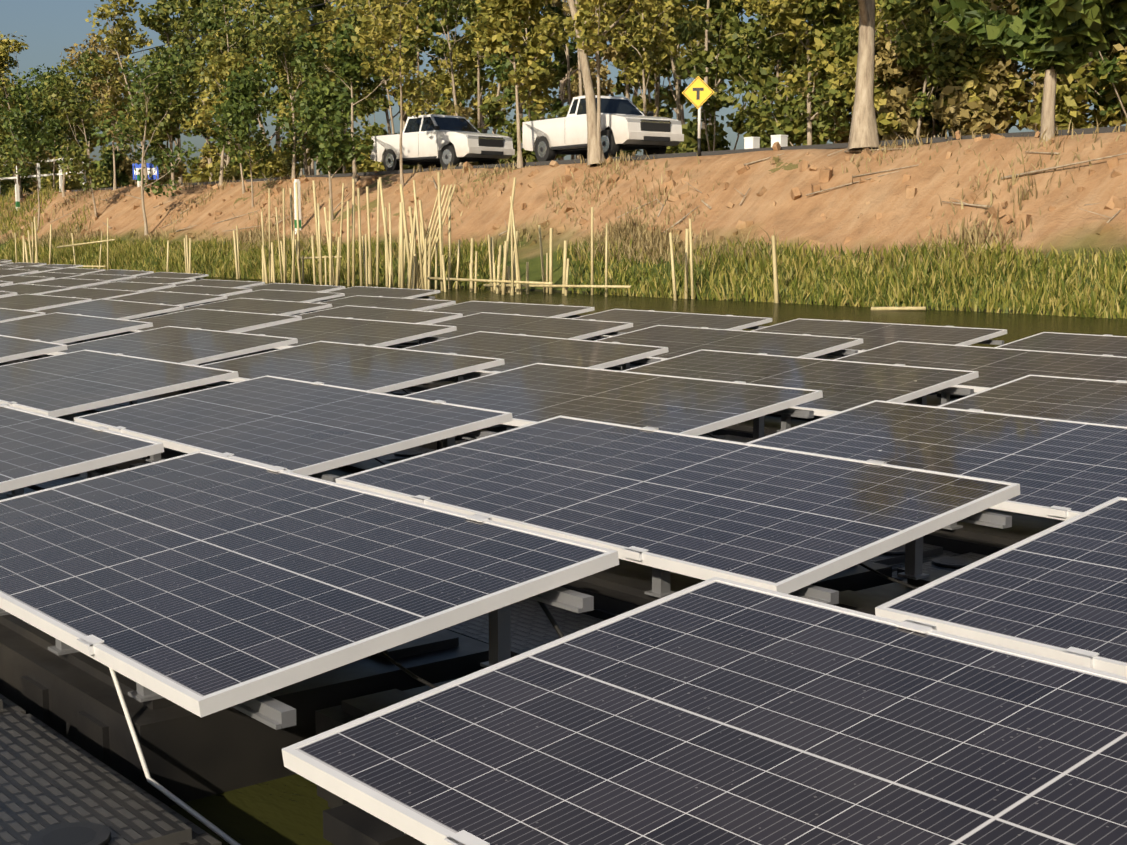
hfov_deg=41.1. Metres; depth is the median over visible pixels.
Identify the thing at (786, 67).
tree
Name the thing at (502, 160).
shrub
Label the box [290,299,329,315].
pv support
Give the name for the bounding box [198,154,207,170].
shrub
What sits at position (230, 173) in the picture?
shrub
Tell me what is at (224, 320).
pv module
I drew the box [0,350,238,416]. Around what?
pv module
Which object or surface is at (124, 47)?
tree
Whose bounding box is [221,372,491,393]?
float
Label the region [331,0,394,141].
tree
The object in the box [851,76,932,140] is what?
shrub
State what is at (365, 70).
tree
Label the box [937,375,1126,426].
pv module
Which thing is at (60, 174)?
white rail fence
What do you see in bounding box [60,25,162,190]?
tree
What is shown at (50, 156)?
shrub
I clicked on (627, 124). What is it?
pickup truck
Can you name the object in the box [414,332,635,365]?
float
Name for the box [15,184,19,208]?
marker post
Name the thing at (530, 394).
pv module
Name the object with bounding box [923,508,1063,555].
float
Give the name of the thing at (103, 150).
el tree
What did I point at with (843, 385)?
pv module
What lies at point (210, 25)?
tree
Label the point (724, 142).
shrub
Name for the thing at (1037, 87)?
shrub
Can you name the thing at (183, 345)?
pv module
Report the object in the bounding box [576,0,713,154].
tree
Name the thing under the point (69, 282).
pv module
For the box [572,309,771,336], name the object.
pv module
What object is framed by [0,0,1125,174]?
sky
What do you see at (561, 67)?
tree
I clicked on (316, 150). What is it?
shrub
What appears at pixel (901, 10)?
tree
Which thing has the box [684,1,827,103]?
tree
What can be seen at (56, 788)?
walkway floats
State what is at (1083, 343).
pv module
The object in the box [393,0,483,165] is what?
tree
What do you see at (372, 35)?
tree
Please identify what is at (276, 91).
tree
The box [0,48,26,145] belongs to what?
tree
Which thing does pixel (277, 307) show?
pv module
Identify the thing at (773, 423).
float
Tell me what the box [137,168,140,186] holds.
marker post
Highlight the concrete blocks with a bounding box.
[744,135,787,148]
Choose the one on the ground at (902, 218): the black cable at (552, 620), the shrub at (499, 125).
the shrub at (499, 125)
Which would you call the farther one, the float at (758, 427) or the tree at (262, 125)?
the tree at (262, 125)
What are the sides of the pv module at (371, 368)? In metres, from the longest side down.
2.278 x 1.158 x 0.041 m
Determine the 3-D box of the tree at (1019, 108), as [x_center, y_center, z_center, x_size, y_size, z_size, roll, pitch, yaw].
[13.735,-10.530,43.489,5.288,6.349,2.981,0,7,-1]
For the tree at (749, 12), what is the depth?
49.50 m
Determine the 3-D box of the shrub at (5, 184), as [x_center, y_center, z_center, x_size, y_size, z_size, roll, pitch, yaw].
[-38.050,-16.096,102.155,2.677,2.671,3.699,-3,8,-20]
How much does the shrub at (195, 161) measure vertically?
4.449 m
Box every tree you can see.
[0,31,44,198]
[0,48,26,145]
[0,68,68,230]
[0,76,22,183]
[0,92,33,170]
[22,70,102,191]
[28,50,109,216]
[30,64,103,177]
[39,59,101,196]
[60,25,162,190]
[76,100,105,184]
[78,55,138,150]
[85,0,152,184]
[90,44,200,235]
[91,106,140,162]
[95,119,164,176]
[124,35,218,188]
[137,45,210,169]
[138,1,209,182]
[149,0,258,167]
[156,0,261,180]
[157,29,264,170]
[185,50,259,193]
[188,0,289,185]
[206,62,310,206]
[218,0,367,145]
[224,0,355,175]
[232,0,360,179]
[233,0,340,151]
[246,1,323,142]
[249,28,327,175]
[252,0,354,174]
[253,0,334,175]
[261,0,330,174]
[271,73,373,220]
[278,0,393,172]
[290,24,389,182]
[325,0,441,186]
[329,2,444,134]
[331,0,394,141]
[334,2,370,87]
[368,0,480,168]
[369,0,474,129]
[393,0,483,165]
[435,97,470,121]
[436,0,511,127]
[441,70,508,126]
[453,0,555,133]
[454,3,514,133]
[463,0,575,168]
[475,0,563,118]
[475,3,577,119]
[510,0,575,159]
[514,8,604,118]
[516,0,554,119]
[545,0,634,159]
[552,42,684,101]
[558,5,699,105]
[561,0,639,158]
[568,0,665,164]
[570,0,616,163]
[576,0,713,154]
[577,0,703,99]
[589,0,753,149]
[617,0,689,116]
[617,9,743,124]
[670,4,776,150]
[673,0,712,135]
[684,0,760,118]
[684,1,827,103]
[693,0,798,133]
[716,9,821,136]
[728,30,834,114]
[733,0,857,99]
[734,0,900,144]
[762,0,858,120]
[772,8,893,111]
[791,0,879,143]
[810,8,892,64]
[822,0,924,117]
[848,0,879,149]
[850,8,929,114]
[874,0,997,136]
[877,0,977,138]
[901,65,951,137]
[922,0,1022,105]
[926,95,951,137]
[932,0,1126,141]
[943,47,1028,120]
[984,0,1092,128]
[997,61,1033,128]
[1005,55,1033,132]
[1105,38,1126,99]
[1107,41,1126,53]
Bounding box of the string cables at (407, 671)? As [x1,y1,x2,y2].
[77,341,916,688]
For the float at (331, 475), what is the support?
on the pond water
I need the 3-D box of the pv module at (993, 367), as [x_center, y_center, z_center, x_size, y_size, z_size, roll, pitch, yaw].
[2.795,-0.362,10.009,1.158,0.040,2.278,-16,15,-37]
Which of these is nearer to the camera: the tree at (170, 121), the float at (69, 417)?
the float at (69, 417)
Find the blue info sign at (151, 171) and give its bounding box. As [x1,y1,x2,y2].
[132,163,158,186]
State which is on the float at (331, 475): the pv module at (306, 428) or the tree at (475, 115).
the pv module at (306, 428)
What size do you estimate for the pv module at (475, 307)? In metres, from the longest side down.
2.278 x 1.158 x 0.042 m
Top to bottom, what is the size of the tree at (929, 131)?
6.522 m
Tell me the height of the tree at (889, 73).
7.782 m
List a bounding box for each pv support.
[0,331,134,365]
[0,355,44,363]
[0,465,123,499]
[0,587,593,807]
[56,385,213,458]
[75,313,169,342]
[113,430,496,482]
[132,302,213,319]
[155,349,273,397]
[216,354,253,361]
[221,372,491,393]
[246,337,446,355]
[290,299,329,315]
[315,296,434,310]
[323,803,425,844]
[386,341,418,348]
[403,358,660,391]
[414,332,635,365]
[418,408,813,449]
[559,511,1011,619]
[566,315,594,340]
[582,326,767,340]
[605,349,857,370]
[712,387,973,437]
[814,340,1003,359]
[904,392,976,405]
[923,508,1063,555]
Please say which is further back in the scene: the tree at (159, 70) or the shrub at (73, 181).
the shrub at (73, 181)
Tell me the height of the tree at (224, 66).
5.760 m
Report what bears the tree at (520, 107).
on the ground at (902, 218)
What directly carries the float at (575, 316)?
on the pond water
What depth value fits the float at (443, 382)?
11.38 m
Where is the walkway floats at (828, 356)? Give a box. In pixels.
[592,337,842,357]
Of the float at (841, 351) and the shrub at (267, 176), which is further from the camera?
the shrub at (267, 176)
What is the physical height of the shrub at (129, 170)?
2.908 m
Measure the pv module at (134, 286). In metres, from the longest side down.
2.278 x 1.158 x 0.040 m
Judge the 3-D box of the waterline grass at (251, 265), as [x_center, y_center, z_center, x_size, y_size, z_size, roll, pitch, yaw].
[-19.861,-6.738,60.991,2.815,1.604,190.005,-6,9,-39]
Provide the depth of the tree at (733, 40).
54.35 m
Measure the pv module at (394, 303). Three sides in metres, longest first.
2.278 x 1.158 x 0.042 m
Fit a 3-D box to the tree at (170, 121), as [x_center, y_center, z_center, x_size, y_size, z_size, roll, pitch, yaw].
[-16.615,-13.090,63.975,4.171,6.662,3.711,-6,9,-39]
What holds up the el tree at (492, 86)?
on the ground at (902, 218)
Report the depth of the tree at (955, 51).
41.85 m
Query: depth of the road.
40.24 m
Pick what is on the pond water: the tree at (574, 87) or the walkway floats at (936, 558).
the walkway floats at (936, 558)
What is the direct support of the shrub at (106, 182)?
on the ground at (902, 218)
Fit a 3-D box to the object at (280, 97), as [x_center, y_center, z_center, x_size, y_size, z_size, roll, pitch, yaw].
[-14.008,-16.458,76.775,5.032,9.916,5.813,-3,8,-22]
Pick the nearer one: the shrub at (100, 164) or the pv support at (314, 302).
the pv support at (314, 302)
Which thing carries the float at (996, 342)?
on the pond water
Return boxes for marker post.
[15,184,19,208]
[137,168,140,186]
[294,179,300,233]
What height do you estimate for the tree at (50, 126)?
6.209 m
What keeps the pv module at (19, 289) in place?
on the solar panel support
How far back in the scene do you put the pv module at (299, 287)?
24.21 m
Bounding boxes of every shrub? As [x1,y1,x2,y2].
[0,163,35,191]
[0,168,22,193]
[22,147,58,191]
[30,158,58,188]
[45,170,82,190]
[56,152,98,188]
[87,166,112,187]
[88,160,107,187]
[103,149,165,186]
[106,152,131,186]
[115,147,186,185]
[159,156,201,183]
[175,155,220,182]
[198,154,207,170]
[202,162,244,181]
[224,131,260,169]
[229,135,319,178]
[237,134,299,178]
[246,155,286,178]
[306,129,359,174]
[320,134,410,172]
[381,132,441,169]
[428,102,477,165]
[474,112,537,164]
[499,159,515,163]
[500,105,569,162]
[617,150,641,156]
[665,112,727,153]
[707,125,730,149]
[731,75,826,145]
[738,85,805,147]
[797,73,852,142]
[826,39,1032,138]
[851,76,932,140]
[852,64,903,95]
[874,49,1022,137]
[928,59,1021,135]
[991,52,1098,130]
[1017,52,1126,130]
[1036,41,1126,122]
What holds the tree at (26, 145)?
on the ground at (902, 218)
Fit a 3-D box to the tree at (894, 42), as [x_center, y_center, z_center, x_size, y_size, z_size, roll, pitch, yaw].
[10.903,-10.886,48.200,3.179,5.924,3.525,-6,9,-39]
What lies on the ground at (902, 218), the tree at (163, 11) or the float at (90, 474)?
the tree at (163, 11)
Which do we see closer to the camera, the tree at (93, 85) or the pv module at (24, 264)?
the pv module at (24, 264)
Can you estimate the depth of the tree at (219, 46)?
61.65 m
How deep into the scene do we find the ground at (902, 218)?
36.42 m
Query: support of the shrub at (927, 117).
on the ground at (902, 218)
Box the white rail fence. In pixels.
[0,158,85,195]
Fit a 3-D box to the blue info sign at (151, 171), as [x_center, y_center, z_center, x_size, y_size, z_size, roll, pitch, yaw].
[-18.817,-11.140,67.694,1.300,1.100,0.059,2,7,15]
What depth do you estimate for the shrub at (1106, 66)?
40.00 m
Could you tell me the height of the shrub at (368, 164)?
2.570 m
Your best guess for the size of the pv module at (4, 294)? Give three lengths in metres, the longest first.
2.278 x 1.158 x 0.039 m
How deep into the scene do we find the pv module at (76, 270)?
35.41 m
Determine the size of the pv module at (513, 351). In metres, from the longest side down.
2.278 x 1.158 x 0.041 m
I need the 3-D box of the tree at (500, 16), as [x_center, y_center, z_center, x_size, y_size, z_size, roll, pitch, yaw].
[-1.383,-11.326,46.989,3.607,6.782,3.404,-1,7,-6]
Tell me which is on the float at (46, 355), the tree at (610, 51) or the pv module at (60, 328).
the pv module at (60, 328)
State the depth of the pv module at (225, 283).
26.14 m
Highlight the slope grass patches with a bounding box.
[0,181,215,237]
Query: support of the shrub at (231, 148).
on the ground at (902, 218)
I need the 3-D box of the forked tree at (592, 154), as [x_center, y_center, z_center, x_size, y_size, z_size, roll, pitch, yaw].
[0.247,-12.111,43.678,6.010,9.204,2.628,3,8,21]
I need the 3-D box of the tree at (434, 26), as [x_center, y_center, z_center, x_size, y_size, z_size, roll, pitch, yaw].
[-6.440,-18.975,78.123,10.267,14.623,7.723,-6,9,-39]
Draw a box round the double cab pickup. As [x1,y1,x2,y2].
[370,114,514,170]
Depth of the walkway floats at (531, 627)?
4.45 m
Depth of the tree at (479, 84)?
77.31 m
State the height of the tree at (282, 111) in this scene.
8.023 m
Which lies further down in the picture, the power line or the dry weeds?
the dry weeds
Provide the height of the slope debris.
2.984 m
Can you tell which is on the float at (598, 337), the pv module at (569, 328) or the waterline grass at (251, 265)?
the pv module at (569, 328)
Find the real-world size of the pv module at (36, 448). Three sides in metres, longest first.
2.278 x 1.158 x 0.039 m
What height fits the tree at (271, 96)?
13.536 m
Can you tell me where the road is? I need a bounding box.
[2,126,1125,195]
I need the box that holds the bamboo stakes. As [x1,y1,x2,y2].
[15,172,925,310]
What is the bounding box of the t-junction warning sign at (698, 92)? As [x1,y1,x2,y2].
[682,76,713,155]
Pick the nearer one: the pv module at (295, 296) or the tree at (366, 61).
the pv module at (295, 296)
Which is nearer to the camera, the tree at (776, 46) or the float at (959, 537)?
the float at (959, 537)
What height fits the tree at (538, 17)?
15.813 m
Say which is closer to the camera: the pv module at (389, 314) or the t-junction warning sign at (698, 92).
the pv module at (389, 314)
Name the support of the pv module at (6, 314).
on the solar panel support
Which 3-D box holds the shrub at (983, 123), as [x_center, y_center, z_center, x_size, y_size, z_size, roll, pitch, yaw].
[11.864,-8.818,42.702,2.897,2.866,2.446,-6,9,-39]
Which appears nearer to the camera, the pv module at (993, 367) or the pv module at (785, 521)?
the pv module at (785, 521)
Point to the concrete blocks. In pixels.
(754, 142)
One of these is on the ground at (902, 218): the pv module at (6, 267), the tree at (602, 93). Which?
the tree at (602, 93)
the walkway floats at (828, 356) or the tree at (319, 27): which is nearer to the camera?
the walkway floats at (828, 356)
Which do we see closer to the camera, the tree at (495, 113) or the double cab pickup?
the double cab pickup
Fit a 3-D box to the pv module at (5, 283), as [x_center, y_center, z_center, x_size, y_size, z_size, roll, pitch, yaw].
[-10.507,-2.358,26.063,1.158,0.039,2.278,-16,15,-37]
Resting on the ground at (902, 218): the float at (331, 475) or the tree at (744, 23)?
the tree at (744, 23)
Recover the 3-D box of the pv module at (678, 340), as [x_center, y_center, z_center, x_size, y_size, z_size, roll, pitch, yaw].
[1.134,-0.612,12.021,1.158,0.041,2.278,-16,15,-38]
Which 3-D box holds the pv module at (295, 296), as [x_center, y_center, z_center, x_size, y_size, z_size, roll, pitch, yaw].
[-4.139,-1.726,20.980,1.158,0.041,2.278,-16,15,-38]
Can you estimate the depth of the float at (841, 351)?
11.61 m
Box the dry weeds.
[0,118,1126,255]
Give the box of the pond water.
[169,276,1126,844]
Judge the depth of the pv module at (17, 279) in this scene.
28.75 m
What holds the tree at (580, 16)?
on the ground at (902, 218)
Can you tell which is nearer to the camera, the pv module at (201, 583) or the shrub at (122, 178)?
the pv module at (201, 583)
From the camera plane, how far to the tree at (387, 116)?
95.16 m
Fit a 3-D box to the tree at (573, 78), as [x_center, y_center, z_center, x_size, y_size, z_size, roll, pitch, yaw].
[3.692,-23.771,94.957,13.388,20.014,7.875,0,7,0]
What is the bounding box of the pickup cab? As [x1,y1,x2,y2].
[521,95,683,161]
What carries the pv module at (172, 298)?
on the pv support at (184, 306)
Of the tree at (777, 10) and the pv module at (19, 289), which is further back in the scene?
the tree at (777, 10)
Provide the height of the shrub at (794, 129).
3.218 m
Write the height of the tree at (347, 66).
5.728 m
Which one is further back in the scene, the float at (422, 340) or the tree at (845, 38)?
the tree at (845, 38)
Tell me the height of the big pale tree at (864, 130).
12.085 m
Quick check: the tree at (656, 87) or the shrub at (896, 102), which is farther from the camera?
the tree at (656, 87)
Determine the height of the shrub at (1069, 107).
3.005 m
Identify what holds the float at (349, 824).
on the pond water
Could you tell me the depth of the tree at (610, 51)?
57.39 m
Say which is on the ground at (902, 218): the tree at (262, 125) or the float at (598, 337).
the tree at (262, 125)
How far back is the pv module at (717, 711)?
2.60 m
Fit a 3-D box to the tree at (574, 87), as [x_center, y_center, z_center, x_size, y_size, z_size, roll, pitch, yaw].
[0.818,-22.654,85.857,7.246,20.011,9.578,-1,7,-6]
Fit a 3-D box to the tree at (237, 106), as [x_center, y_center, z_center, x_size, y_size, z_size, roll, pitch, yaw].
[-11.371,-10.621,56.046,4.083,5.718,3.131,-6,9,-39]
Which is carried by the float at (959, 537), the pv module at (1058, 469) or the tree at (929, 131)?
the pv module at (1058, 469)
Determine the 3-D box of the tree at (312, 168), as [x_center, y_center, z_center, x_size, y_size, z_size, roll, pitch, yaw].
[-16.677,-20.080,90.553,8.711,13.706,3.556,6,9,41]
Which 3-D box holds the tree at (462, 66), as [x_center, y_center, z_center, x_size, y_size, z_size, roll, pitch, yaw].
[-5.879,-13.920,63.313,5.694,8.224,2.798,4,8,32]
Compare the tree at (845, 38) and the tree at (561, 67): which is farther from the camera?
the tree at (561, 67)
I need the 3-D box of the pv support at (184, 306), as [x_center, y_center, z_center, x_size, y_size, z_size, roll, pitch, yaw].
[-5.503,-1.354,20.147,1.102,0.612,2.828,-6,9,-39]
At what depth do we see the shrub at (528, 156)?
57.22 m
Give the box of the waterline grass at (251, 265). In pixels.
[0,232,1126,318]
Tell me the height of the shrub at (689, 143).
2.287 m
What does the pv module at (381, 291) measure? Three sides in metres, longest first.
2.278 x 1.158 x 0.040 m
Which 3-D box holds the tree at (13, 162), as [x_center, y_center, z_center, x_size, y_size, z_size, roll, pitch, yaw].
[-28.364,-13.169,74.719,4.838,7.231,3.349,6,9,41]
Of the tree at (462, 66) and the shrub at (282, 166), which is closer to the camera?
the tree at (462, 66)
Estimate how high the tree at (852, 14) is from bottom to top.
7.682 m
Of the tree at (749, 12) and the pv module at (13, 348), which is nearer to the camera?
the pv module at (13, 348)
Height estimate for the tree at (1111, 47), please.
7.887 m
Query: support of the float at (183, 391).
on the pond water
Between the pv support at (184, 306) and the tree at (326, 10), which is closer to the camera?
the pv support at (184, 306)
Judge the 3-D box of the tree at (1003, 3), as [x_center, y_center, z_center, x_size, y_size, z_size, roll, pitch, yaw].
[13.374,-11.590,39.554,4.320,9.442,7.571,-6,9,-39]
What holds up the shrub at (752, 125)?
on the ground at (902, 218)
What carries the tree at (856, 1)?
on the ground at (902, 218)
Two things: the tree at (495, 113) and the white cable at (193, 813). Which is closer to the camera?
the white cable at (193, 813)
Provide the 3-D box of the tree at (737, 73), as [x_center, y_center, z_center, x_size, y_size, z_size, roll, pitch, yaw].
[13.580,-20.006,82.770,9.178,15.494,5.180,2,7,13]
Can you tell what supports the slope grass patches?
on the ground at (902, 218)
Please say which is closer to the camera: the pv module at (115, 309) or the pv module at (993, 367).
the pv module at (993, 367)
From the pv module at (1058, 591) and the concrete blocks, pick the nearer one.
the pv module at (1058, 591)
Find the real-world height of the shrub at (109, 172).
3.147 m
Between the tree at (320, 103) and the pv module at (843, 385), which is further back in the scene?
the tree at (320, 103)
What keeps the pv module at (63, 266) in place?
on the solar panel support
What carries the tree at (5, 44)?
on the ground at (902, 218)
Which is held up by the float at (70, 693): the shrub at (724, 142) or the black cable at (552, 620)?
the black cable at (552, 620)
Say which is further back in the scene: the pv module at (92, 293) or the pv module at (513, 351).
the pv module at (92, 293)
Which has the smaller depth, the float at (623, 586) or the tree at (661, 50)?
the float at (623, 586)
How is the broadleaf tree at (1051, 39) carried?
on the ground at (902, 218)
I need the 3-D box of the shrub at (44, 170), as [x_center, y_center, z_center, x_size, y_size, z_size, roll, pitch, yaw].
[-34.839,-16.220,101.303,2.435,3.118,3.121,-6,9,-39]
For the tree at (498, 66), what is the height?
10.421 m
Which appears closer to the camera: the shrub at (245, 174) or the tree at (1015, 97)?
the tree at (1015, 97)
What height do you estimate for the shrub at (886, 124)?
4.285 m
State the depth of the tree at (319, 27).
74.84 m
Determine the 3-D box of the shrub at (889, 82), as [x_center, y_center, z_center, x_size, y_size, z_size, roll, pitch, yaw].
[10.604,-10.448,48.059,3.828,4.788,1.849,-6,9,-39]
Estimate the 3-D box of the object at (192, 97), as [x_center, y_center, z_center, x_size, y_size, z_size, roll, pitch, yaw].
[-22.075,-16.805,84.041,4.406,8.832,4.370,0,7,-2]
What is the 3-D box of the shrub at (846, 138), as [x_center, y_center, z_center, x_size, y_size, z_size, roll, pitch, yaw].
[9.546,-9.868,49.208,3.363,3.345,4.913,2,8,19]
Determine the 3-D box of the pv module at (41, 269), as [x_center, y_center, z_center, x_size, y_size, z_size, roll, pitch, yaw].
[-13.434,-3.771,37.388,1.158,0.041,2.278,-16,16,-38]
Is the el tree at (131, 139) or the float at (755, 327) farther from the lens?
the el tree at (131, 139)
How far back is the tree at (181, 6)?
93.75 m
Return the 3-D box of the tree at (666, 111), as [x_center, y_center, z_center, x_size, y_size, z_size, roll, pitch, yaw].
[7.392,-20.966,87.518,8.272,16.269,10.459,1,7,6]
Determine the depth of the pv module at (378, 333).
13.17 m
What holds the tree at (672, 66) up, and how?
on the ground at (902, 218)
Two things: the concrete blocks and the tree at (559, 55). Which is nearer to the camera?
the concrete blocks
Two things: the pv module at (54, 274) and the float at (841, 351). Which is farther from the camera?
the pv module at (54, 274)
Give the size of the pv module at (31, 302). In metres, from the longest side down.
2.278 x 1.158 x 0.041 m
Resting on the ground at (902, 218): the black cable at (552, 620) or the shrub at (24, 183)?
the shrub at (24, 183)
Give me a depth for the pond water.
23.03 m
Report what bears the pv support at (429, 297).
on the pond water
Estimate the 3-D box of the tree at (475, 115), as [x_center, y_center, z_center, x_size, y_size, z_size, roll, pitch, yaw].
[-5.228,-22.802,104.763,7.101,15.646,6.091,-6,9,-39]
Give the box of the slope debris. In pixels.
[2,130,1126,250]
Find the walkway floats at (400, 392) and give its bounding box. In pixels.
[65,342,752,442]
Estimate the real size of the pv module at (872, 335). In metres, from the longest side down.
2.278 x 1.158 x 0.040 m
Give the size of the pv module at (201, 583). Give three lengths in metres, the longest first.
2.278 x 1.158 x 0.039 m
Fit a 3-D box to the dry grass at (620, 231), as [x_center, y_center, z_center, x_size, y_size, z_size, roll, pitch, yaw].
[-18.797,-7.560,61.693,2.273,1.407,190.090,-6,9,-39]
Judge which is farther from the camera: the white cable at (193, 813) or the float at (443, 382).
the float at (443, 382)
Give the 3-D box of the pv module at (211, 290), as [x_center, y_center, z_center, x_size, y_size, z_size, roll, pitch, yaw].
[-5.805,-1.969,22.979,1.158,0.040,2.278,-16,15,-37]
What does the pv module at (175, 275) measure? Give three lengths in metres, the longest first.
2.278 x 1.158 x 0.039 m
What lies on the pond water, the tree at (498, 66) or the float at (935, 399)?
the float at (935, 399)
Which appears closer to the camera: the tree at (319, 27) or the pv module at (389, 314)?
the pv module at (389, 314)
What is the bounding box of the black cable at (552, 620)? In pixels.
[537,601,564,637]
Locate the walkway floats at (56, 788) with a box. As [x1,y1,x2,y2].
[0,694,221,844]
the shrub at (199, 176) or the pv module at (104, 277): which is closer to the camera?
the pv module at (104, 277)
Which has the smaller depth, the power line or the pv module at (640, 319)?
the pv module at (640, 319)
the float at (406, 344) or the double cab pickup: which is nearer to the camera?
the float at (406, 344)
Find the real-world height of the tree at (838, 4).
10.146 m
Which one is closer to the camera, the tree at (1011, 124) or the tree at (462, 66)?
the tree at (1011, 124)
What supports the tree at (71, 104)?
on the ground at (902, 218)
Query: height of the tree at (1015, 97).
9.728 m
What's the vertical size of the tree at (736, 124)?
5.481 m
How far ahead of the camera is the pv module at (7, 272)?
33.79 m
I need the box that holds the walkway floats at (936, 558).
[114,396,986,582]
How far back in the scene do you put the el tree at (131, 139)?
144.02 m
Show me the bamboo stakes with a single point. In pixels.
(419, 274)
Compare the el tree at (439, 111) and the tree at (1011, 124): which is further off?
the el tree at (439, 111)
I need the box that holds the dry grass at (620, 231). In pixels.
[0,211,1020,270]
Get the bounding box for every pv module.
[0,265,23,268]
[0,269,38,275]
[0,275,54,285]
[0,281,12,285]
[0,284,72,294]
[0,291,17,297]
[0,294,91,310]
[0,308,44,321]
[0,312,152,343]
[0,335,67,362]
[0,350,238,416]
[0,403,163,492]
[0,450,618,716]
[2,262,46,266]
[13,266,62,273]
[21,272,83,278]
[28,278,110,287]
[33,268,105,273]
[34,299,183,319]
[38,287,142,300]
[40,264,82,268]
[47,326,297,363]
[67,274,135,280]
[74,375,512,475]
[83,281,175,291]
[84,269,153,275]
[99,277,195,284]
[109,291,226,306]
[126,272,208,279]
[132,308,301,332]
[147,285,251,295]
[163,279,264,288]
[166,298,331,314]
[199,289,344,304]
[200,341,504,392]
[238,316,456,348]
[245,283,344,291]
[282,577,1126,844]
[295,305,462,323]
[304,295,455,313]
[318,286,439,302]
[335,415,1019,593]
[402,331,668,373]
[403,363,822,435]
[425,301,594,317]
[430,312,632,339]
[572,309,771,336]
[595,325,862,359]
[623,349,978,416]
[747,400,1126,520]
[752,319,1006,351]
[834,341,1126,391]
[875,497,1126,676]
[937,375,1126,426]
[994,332,1126,356]
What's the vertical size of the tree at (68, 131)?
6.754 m
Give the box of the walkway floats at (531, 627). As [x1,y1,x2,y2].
[27,471,604,657]
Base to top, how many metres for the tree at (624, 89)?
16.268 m
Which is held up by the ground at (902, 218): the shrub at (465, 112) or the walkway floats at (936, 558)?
the shrub at (465, 112)
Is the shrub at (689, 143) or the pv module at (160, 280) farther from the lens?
the shrub at (689, 143)
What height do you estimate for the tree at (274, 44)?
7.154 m
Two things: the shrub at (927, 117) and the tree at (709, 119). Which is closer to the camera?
the shrub at (927, 117)
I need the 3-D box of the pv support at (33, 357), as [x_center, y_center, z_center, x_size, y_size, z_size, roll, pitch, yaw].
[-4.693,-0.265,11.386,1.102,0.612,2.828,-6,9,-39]
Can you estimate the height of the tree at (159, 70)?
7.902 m
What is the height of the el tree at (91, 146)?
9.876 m
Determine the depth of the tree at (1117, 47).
40.36 m
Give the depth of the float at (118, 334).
16.79 m
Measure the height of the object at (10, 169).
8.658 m
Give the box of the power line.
[1,0,411,98]
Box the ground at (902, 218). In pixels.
[0,132,1126,317]
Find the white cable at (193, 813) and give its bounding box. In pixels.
[109,668,239,844]
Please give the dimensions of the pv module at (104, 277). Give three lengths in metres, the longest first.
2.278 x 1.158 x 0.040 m
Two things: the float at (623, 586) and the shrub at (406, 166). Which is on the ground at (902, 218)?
the shrub at (406, 166)
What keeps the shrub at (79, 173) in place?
on the ground at (902, 218)

